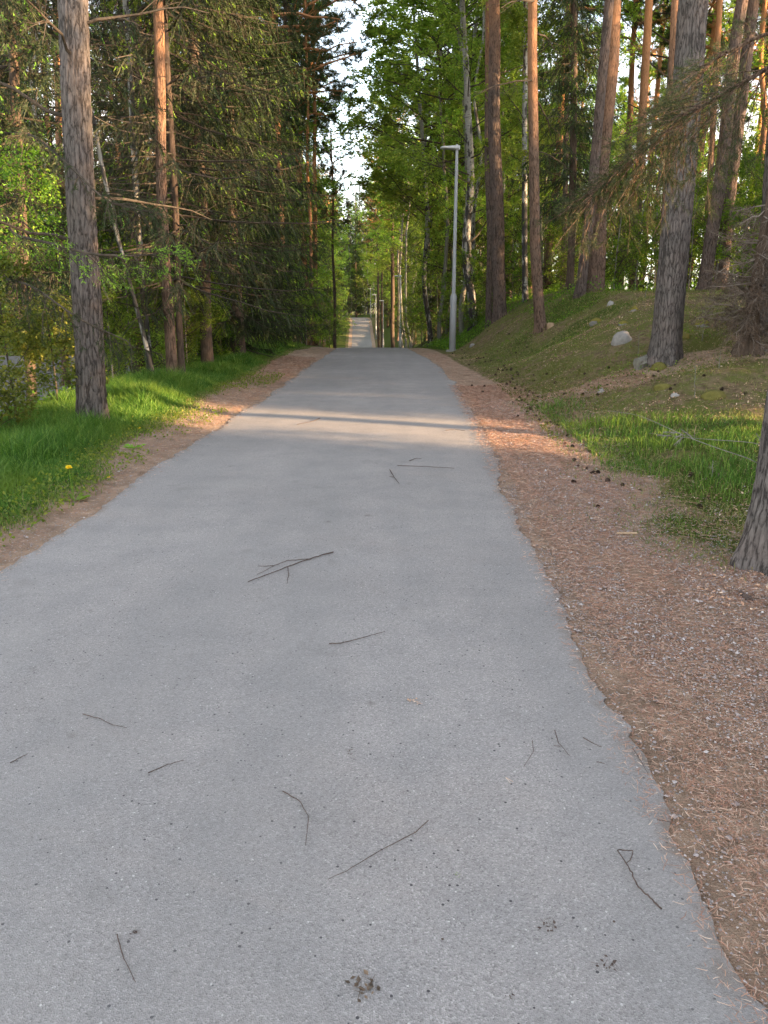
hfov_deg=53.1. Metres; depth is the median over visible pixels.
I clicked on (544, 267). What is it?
leafy shrub
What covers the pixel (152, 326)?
leafy bush
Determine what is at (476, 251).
birch tree
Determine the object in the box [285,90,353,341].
birch tree
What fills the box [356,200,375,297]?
birch tree
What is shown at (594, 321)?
rock
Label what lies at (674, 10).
pine tree
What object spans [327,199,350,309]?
birch tree
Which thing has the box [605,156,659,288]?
leafy shrub
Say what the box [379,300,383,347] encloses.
street lamp
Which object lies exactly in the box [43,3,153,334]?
pine tree
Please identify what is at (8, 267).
maple shrub
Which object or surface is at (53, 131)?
spruce tree
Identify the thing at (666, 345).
pine tree
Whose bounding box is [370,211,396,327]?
spruce tree
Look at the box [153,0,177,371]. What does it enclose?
pine tree
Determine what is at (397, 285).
birch tree
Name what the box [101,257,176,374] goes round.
leafy shrub
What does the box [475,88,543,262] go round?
birch tree
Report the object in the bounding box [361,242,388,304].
birch tree
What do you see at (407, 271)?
birch tree
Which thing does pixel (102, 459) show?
verge weeds
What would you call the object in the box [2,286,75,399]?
maple sapling
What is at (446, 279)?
leafy shrub
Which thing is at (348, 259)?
spruce tree
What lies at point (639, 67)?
pine tree
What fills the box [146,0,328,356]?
spruce tree
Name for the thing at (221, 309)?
leafy shrub
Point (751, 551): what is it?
pine tree
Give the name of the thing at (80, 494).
dandelion
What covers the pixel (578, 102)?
spruce tree
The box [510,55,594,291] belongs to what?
birch tree
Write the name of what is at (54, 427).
verge grass
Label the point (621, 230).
leafy shrub
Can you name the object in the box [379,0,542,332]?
birch tree
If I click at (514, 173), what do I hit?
birch tree
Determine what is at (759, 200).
leafy shrub
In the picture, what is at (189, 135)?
spruce tree
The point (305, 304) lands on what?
leafy shrub
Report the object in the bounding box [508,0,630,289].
spruce tree
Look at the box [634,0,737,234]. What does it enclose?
birch tree
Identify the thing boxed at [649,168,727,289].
leafy shrub
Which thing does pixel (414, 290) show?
birch tree
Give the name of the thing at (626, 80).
birch tree
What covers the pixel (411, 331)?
leafy shrub
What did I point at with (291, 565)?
fallen twig
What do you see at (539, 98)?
birch tree
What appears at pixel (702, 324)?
rock
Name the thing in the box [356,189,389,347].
pine tree
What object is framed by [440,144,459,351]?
street lamp
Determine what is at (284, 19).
spruce tree
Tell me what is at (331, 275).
spruce tree
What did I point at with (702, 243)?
leafy shrub
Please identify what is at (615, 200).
birch tree
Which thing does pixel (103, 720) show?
fallen twig
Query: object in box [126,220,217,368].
leafy shrub
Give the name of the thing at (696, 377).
rowan sapling
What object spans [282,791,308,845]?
fallen twig
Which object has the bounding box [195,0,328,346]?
spruce tree
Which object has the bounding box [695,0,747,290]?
pine tree
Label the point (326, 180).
birch tree
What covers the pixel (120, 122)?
spruce tree
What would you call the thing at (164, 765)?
fallen twig
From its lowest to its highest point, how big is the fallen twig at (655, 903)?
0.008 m
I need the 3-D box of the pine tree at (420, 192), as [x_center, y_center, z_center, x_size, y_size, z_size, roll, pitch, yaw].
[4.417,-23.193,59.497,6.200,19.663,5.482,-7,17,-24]
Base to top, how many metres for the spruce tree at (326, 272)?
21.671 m
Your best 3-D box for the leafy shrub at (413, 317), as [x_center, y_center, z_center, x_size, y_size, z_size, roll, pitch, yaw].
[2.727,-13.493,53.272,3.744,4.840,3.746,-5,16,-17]
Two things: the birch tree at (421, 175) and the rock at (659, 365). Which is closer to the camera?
the rock at (659, 365)
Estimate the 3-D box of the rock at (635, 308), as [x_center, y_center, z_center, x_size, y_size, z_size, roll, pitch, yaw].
[4.995,-3.995,15.307,0.234,0.241,0.196,0,16,0]
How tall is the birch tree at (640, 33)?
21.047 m
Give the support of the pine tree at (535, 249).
on the ground at (462, 370)
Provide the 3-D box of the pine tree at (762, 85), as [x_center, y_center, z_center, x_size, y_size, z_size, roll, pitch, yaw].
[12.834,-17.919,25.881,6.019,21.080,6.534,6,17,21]
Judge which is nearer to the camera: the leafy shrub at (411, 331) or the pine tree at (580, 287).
the pine tree at (580, 287)
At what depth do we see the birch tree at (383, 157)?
44.84 m
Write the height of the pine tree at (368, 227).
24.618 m
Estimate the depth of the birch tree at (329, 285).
66.58 m
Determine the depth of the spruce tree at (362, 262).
186.50 m
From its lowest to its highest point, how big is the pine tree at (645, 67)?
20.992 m
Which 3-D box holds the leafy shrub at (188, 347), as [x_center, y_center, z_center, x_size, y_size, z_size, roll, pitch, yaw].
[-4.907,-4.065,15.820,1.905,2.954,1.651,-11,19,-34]
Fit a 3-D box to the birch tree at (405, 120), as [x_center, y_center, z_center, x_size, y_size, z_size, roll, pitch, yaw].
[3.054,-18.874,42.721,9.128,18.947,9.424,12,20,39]
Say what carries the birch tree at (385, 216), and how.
on the ground at (462, 370)
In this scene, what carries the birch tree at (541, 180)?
on the ground at (462, 370)
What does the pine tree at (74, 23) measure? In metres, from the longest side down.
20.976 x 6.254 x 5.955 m
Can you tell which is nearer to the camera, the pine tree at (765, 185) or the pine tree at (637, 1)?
the pine tree at (765, 185)
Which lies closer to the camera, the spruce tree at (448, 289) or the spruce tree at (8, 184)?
the spruce tree at (8, 184)
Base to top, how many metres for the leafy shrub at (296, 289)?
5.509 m
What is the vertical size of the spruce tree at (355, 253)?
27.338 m
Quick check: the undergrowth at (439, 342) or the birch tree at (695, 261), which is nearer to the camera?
the undergrowth at (439, 342)
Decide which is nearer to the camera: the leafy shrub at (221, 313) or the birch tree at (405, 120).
the leafy shrub at (221, 313)
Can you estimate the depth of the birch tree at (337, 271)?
49.07 m
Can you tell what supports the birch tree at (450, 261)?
on the ground at (462, 370)
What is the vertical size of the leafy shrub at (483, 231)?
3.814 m
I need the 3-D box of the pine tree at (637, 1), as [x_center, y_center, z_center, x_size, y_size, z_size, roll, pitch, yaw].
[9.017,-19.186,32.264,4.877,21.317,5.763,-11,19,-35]
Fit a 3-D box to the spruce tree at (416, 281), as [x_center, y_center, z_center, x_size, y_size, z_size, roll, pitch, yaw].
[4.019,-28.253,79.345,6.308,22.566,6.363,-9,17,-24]
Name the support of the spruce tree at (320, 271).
on the ground at (462, 370)
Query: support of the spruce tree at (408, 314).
on the ground at (462, 370)
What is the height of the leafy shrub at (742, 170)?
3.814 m
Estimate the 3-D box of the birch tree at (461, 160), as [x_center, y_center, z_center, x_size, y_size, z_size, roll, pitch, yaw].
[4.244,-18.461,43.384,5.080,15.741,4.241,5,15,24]
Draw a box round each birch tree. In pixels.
[0,0,143,294]
[89,0,199,374]
[91,102,153,372]
[241,1,361,258]
[242,97,317,322]
[267,72,344,343]
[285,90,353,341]
[294,134,335,305]
[299,0,570,340]
[321,214,356,344]
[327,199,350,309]
[328,231,353,328]
[337,0,511,346]
[340,0,504,319]
[341,203,361,316]
[347,0,559,334]
[349,237,363,294]
[350,5,482,345]
[352,228,379,314]
[353,208,376,314]
[353,224,384,313]
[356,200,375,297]
[361,117,424,347]
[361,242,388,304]
[362,235,380,313]
[363,95,437,347]
[363,140,429,347]
[365,266,386,306]
[372,257,397,300]
[373,195,430,347]
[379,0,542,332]
[380,136,430,346]
[380,223,433,305]
[382,164,433,344]
[386,0,557,320]
[395,241,421,299]
[400,187,449,324]
[407,14,515,328]
[408,118,480,333]
[418,38,486,251]
[423,37,486,262]
[424,206,483,312]
[426,0,522,287]
[447,32,547,250]
[447,180,515,310]
[449,181,509,305]
[458,1,543,239]
[470,0,582,303]
[475,41,579,297]
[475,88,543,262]
[505,0,594,289]
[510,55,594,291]
[512,45,581,270]
[515,181,568,293]
[557,1,650,258]
[579,0,767,289]
[579,64,662,228]
[605,105,652,288]
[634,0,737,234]
[646,0,740,208]
[693,134,739,268]
[738,40,767,275]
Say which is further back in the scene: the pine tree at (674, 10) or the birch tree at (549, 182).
the birch tree at (549, 182)
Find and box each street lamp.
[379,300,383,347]
[395,275,401,347]
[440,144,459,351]
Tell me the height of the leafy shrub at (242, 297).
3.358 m
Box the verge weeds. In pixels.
[0,370,284,546]
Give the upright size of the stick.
0.017 m
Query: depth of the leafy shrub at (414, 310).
43.51 m
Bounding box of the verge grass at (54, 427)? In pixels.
[0,338,318,531]
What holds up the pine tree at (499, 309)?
on the ground at (462, 370)
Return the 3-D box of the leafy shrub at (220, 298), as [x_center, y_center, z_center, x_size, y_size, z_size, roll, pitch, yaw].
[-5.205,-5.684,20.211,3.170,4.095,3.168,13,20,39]
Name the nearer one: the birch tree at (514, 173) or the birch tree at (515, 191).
the birch tree at (515, 191)
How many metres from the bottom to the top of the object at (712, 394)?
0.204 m
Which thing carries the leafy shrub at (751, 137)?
on the ground at (462, 370)
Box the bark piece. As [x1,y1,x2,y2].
[738,590,752,601]
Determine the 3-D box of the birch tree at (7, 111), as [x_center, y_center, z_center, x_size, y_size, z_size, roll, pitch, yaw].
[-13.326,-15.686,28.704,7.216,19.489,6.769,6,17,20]
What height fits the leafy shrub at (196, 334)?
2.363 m
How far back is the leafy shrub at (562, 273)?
25.81 m
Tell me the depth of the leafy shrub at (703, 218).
27.37 m
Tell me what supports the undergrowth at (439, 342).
on the ground at (462, 370)
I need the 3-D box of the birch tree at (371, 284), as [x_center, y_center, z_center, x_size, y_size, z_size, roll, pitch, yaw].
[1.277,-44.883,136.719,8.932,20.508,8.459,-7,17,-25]
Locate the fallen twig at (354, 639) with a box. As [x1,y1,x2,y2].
[329,631,384,643]
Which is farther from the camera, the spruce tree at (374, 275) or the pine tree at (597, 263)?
the spruce tree at (374, 275)
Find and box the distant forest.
[344,222,695,313]
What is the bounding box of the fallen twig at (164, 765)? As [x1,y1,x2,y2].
[148,760,183,772]
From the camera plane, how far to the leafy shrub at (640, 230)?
23.74 m
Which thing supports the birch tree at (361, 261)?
on the ground at (462, 370)
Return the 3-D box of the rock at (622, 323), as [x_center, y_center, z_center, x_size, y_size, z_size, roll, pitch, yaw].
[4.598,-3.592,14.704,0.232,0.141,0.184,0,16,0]
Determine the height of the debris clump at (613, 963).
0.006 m
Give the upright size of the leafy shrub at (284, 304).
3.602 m
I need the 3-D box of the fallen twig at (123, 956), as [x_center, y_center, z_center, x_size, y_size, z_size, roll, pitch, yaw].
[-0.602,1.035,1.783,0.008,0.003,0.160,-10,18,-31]
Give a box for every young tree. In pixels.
[0,113,67,404]
[0,139,54,258]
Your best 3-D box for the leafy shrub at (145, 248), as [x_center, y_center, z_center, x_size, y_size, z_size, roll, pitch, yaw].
[-6.420,-5.479,19.543,3.503,4.850,3.725,-6,17,-20]
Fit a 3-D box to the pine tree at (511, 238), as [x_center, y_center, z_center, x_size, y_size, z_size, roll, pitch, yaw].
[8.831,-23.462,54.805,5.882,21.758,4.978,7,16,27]
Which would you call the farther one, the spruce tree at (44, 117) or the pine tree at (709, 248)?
the spruce tree at (44, 117)
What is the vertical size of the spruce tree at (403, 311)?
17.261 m
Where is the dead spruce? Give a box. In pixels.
[689,189,767,358]
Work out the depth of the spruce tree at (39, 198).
37.56 m
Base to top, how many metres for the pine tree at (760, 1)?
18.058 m
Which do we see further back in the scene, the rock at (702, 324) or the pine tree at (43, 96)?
the pine tree at (43, 96)
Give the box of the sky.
[28,0,767,303]
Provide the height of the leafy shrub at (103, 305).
3.731 m
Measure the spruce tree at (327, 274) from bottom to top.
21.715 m
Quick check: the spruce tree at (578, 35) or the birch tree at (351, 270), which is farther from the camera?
the birch tree at (351, 270)
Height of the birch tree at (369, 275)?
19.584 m
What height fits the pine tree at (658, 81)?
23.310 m
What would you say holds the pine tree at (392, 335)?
on the ground at (462, 370)
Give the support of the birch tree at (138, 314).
on the ground at (462, 370)
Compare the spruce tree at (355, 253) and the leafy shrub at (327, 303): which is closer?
the leafy shrub at (327, 303)
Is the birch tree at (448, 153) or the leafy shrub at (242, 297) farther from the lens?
the birch tree at (448, 153)
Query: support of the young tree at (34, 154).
on the ground at (462, 370)
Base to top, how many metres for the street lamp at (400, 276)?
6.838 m
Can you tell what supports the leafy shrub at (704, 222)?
on the ground at (462, 370)
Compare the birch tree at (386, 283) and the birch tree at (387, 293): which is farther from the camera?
the birch tree at (387, 293)
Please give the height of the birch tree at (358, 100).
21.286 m
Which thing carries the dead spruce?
on the ground at (462, 370)
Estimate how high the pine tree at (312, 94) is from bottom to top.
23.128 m
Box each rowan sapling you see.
[639,261,655,297]
[686,365,705,396]
[686,424,700,440]
[705,462,718,479]
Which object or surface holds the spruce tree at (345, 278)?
on the ground at (462, 370)
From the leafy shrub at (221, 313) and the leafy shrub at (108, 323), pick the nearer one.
the leafy shrub at (108, 323)
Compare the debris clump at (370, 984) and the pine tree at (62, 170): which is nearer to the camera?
the debris clump at (370, 984)
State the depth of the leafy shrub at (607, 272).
29.30 m
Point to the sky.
(352, 165)
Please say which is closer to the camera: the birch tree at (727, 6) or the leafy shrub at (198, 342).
the leafy shrub at (198, 342)
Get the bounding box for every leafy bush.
[71,238,176,373]
[118,278,187,367]
[161,267,234,359]
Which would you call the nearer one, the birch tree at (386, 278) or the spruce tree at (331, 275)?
the birch tree at (386, 278)
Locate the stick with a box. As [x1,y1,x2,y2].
[616,532,636,534]
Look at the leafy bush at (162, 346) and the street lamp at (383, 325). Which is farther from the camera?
the street lamp at (383, 325)
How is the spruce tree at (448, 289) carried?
on the ground at (462, 370)
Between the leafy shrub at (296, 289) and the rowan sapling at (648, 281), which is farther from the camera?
the leafy shrub at (296, 289)
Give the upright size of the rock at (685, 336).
0.217 m
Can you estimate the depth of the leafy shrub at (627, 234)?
32.09 m
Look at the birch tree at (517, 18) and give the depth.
24.99 m
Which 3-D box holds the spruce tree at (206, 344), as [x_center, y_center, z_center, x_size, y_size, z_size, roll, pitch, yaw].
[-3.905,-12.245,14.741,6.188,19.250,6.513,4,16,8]
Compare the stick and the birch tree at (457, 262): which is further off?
the birch tree at (457, 262)
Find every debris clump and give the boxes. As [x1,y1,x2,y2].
[345,969,379,1001]
[537,917,556,931]
[592,955,618,970]
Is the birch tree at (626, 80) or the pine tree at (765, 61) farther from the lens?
the birch tree at (626, 80)
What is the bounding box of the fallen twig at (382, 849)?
[328,820,428,879]
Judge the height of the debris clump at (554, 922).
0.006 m
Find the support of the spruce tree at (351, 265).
on the ground at (462, 370)
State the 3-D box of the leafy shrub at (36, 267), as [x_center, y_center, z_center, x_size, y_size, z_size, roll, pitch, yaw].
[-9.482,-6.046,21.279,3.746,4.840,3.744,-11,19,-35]
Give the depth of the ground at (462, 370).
5.30 m
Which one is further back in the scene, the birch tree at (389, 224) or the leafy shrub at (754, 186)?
the birch tree at (389, 224)
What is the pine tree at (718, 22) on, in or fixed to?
on the ground at (462, 370)
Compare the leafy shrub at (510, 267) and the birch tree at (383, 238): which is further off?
the birch tree at (383, 238)
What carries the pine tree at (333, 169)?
on the ground at (462, 370)
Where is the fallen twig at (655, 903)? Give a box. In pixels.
[617,849,661,909]
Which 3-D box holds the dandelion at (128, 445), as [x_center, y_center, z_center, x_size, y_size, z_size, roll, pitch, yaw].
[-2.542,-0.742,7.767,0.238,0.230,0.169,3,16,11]
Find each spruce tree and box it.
[0,0,203,404]
[0,0,301,372]
[0,4,52,342]
[0,38,65,336]
[0,60,64,332]
[4,0,346,374]
[18,14,64,335]
[43,0,346,363]
[90,63,125,292]
[94,0,152,333]
[97,1,296,308]
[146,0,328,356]
[166,0,274,308]
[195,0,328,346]
[243,0,343,340]
[287,117,328,345]
[297,143,337,345]
[304,154,340,335]
[311,160,343,343]
[321,235,340,339]
[322,192,343,315]
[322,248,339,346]
[328,197,345,322]
[331,209,355,317]
[332,209,347,314]
[341,201,366,315]
[342,190,371,316]
[342,195,364,316]
[343,187,372,314]
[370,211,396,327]
[370,222,384,302]
[384,268,396,324]
[385,255,408,326]
[389,237,423,337]
[395,262,423,343]
[396,138,433,340]
[408,25,486,330]
[421,223,463,327]
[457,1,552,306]
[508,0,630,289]
[527,10,597,291]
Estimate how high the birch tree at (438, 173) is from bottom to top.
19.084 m
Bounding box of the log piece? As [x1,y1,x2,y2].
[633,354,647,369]
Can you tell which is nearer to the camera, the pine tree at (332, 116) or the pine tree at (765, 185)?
the pine tree at (765, 185)
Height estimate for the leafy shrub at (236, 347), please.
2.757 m
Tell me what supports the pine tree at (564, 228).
on the ground at (462, 370)
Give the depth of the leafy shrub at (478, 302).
29.39 m
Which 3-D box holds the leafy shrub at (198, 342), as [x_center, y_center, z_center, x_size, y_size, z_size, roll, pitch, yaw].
[-5.468,-4.518,16.489,3.170,4.095,3.168,-7,17,-24]
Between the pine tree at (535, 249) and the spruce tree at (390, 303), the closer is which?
the pine tree at (535, 249)
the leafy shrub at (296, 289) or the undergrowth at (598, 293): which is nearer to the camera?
the undergrowth at (598, 293)
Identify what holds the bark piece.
on the ground at (462, 370)
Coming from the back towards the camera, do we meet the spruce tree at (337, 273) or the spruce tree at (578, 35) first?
the spruce tree at (337, 273)
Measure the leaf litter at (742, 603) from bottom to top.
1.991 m
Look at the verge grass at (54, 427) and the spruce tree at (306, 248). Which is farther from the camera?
the spruce tree at (306, 248)
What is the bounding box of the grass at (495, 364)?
[0,288,767,580]
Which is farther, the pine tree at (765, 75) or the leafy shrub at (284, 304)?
the pine tree at (765, 75)
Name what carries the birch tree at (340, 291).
on the ground at (462, 370)
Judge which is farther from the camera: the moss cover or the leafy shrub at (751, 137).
the leafy shrub at (751, 137)
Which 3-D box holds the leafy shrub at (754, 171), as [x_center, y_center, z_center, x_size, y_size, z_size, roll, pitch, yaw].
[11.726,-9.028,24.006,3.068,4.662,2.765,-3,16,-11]
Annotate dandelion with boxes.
[60,465,90,500]
[123,427,145,448]
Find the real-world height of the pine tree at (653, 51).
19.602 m
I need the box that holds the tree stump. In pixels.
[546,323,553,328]
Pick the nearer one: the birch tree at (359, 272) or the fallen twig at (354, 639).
the fallen twig at (354, 639)
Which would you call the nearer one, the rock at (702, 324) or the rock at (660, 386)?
the rock at (660, 386)
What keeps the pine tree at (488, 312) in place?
on the ground at (462, 370)
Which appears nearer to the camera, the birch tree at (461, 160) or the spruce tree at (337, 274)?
the birch tree at (461, 160)
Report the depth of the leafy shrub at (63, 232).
16.72 m
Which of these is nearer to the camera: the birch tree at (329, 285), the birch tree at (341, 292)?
the birch tree at (329, 285)
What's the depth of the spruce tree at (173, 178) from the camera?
13.15 m
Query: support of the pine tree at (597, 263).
on the ground at (462, 370)
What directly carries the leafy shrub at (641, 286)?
on the ground at (462, 370)
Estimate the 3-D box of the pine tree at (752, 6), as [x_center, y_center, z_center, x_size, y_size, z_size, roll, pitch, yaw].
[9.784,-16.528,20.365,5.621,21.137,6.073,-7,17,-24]
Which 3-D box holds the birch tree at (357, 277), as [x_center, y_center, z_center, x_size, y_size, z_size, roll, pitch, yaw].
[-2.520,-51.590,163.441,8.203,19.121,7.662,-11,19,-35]
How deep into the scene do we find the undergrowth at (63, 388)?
14.71 m
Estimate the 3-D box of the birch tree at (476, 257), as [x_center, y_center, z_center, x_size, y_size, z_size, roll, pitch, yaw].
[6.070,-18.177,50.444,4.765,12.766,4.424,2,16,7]
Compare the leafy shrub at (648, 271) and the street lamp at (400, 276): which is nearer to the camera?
the leafy shrub at (648, 271)
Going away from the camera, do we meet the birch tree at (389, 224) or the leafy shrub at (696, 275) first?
the leafy shrub at (696, 275)
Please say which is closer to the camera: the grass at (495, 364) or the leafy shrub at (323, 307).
the grass at (495, 364)
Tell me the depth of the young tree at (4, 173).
7.62 m
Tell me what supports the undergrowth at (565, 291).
on the ground at (462, 370)
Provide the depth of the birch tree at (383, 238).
64.51 m
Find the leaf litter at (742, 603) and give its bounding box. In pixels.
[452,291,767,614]
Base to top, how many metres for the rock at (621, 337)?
0.455 m
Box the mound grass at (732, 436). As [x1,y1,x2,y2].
[421,290,767,571]
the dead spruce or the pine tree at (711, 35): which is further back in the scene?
the pine tree at (711, 35)
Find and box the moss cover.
[474,289,767,440]
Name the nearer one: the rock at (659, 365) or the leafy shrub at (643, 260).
the rock at (659, 365)
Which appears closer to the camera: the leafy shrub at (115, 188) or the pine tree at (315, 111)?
the leafy shrub at (115, 188)
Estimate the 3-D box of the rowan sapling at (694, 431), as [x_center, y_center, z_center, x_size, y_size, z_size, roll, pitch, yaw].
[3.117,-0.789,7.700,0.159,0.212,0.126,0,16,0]
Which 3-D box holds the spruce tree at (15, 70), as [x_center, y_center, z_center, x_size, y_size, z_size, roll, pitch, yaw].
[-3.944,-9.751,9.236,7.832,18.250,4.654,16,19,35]
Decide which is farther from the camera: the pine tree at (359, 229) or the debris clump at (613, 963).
the pine tree at (359, 229)
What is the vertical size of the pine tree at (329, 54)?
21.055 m
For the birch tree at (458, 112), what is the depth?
30.23 m
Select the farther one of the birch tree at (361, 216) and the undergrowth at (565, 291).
the birch tree at (361, 216)
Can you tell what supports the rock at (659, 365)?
on the ground at (462, 370)
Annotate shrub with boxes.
[0,203,68,370]
[0,207,123,376]
[0,250,115,423]
[0,323,43,431]
[38,195,174,379]
[42,151,151,372]
[54,206,199,364]
[56,235,162,375]
[62,253,143,378]
[68,206,184,364]
[101,240,198,372]
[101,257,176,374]
[123,192,228,369]
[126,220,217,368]
[152,270,217,363]
[155,237,257,343]
[172,262,237,357]
[195,266,242,352]
[211,259,253,343]
[264,256,307,339]
[269,271,314,340]
[278,265,320,339]
[289,241,308,327]
[293,268,336,344]
[299,294,345,346]
[320,291,350,347]
[384,295,434,347]
[393,282,444,346]
[403,253,458,338]
[432,269,467,330]
[451,248,492,329]
[470,224,521,302]
[478,217,557,300]
[513,185,578,293]
[542,205,582,286]
[549,186,656,288]
[568,142,658,286]
[581,155,661,290]
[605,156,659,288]
[606,173,663,290]
[615,148,661,290]
[619,157,704,289]
[622,172,719,289]
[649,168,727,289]
[659,165,760,277]
[686,173,742,288]
[688,139,765,288]
[689,132,765,281]
[689,168,760,282]
[715,149,763,281]
[719,159,763,275]
[728,145,763,282]
[731,109,767,261]
[744,189,761,266]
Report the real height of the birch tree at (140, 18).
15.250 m
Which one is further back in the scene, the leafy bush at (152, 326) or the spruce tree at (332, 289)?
the spruce tree at (332, 289)
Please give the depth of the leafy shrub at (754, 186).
19.88 m
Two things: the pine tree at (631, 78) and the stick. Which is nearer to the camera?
the stick
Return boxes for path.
[0,317,767,1023]
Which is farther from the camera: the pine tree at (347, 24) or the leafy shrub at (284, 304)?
the pine tree at (347, 24)
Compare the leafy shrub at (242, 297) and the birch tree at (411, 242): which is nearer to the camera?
the leafy shrub at (242, 297)
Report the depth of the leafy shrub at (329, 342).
45.20 m
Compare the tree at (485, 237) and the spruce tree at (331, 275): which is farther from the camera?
the spruce tree at (331, 275)
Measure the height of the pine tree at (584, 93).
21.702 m
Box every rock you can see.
[589,318,600,326]
[611,331,631,345]
[618,321,627,325]
[629,305,638,312]
[650,362,666,370]
[653,383,671,390]
[682,333,689,339]
[695,320,709,327]
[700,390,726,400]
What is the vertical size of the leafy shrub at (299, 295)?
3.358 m
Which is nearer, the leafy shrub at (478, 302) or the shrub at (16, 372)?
the shrub at (16, 372)
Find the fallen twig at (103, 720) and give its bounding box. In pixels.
[82,713,126,727]
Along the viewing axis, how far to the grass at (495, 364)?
9.86 m
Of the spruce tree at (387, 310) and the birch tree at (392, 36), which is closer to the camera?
the birch tree at (392, 36)
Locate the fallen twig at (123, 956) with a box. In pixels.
[116,934,135,981]
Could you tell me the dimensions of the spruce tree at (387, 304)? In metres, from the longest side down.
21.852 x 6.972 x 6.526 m
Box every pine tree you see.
[0,0,223,421]
[0,1,67,318]
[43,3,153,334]
[53,5,70,385]
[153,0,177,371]
[250,0,326,173]
[258,0,353,344]
[259,0,366,345]
[265,0,372,340]
[275,0,348,345]
[311,123,355,347]
[316,162,331,235]
[321,175,340,259]
[354,193,396,347]
[355,96,419,347]
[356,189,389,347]
[361,193,378,248]
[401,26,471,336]
[407,94,436,337]
[451,0,491,328]
[474,0,568,334]
[488,0,506,324]
[500,51,545,296]
[534,0,767,575]
[543,0,644,292]
[550,0,644,12]
[550,22,621,272]
[560,2,569,289]
[572,0,613,298]
[584,0,670,290]
[586,0,620,292]
[615,36,666,166]
[626,0,669,289]
[628,0,652,289]
[636,3,708,112]
[646,0,708,367]
[648,0,757,143]
[651,0,740,288]
[658,0,677,257]
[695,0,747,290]
[703,0,722,242]
[706,0,767,274]
[713,0,759,288]
[733,0,767,162]
[745,7,767,124]
[751,0,767,229]
[751,5,767,80]
[760,128,767,337]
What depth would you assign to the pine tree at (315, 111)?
37.90 m
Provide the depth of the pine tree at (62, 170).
17.33 m
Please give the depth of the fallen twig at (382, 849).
2.14 m
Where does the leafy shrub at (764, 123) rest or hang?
on the ground at (462, 370)
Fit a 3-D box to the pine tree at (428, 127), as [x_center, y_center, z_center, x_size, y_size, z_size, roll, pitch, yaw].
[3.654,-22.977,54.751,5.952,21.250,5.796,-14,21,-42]
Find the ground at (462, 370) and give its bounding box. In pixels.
[0,290,767,1007]
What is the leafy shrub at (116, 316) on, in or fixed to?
on the ground at (462, 370)
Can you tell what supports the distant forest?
on the ground at (462, 370)
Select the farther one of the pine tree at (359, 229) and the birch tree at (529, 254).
the pine tree at (359, 229)
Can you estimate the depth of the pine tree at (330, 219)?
102.76 m
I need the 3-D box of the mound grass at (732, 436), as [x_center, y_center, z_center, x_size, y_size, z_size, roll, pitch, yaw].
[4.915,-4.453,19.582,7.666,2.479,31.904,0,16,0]
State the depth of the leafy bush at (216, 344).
18.80 m
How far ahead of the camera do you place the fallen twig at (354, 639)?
3.44 m
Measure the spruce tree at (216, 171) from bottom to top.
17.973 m
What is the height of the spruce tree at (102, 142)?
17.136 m
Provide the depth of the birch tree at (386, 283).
84.56 m
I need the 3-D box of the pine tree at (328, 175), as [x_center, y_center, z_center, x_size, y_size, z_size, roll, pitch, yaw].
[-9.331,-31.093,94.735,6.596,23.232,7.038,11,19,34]
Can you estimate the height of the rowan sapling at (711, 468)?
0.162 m
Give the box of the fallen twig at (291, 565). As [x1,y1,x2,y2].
[248,551,333,582]
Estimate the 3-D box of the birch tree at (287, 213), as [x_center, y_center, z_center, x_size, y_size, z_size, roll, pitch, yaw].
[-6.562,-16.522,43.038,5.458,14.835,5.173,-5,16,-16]
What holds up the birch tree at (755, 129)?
on the ground at (462, 370)
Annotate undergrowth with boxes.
[0,334,294,415]
[424,284,563,349]
[457,276,747,325]
[483,286,738,393]
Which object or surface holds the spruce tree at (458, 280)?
on the ground at (462, 370)
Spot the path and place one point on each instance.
(154, 621)
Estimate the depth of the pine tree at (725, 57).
42.06 m
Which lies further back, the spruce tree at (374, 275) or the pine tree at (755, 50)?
the spruce tree at (374, 275)
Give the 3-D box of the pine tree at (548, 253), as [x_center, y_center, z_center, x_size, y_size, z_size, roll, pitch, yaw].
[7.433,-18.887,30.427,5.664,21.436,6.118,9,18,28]
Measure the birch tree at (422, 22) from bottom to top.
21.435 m
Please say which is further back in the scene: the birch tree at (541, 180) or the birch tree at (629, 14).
the birch tree at (541, 180)

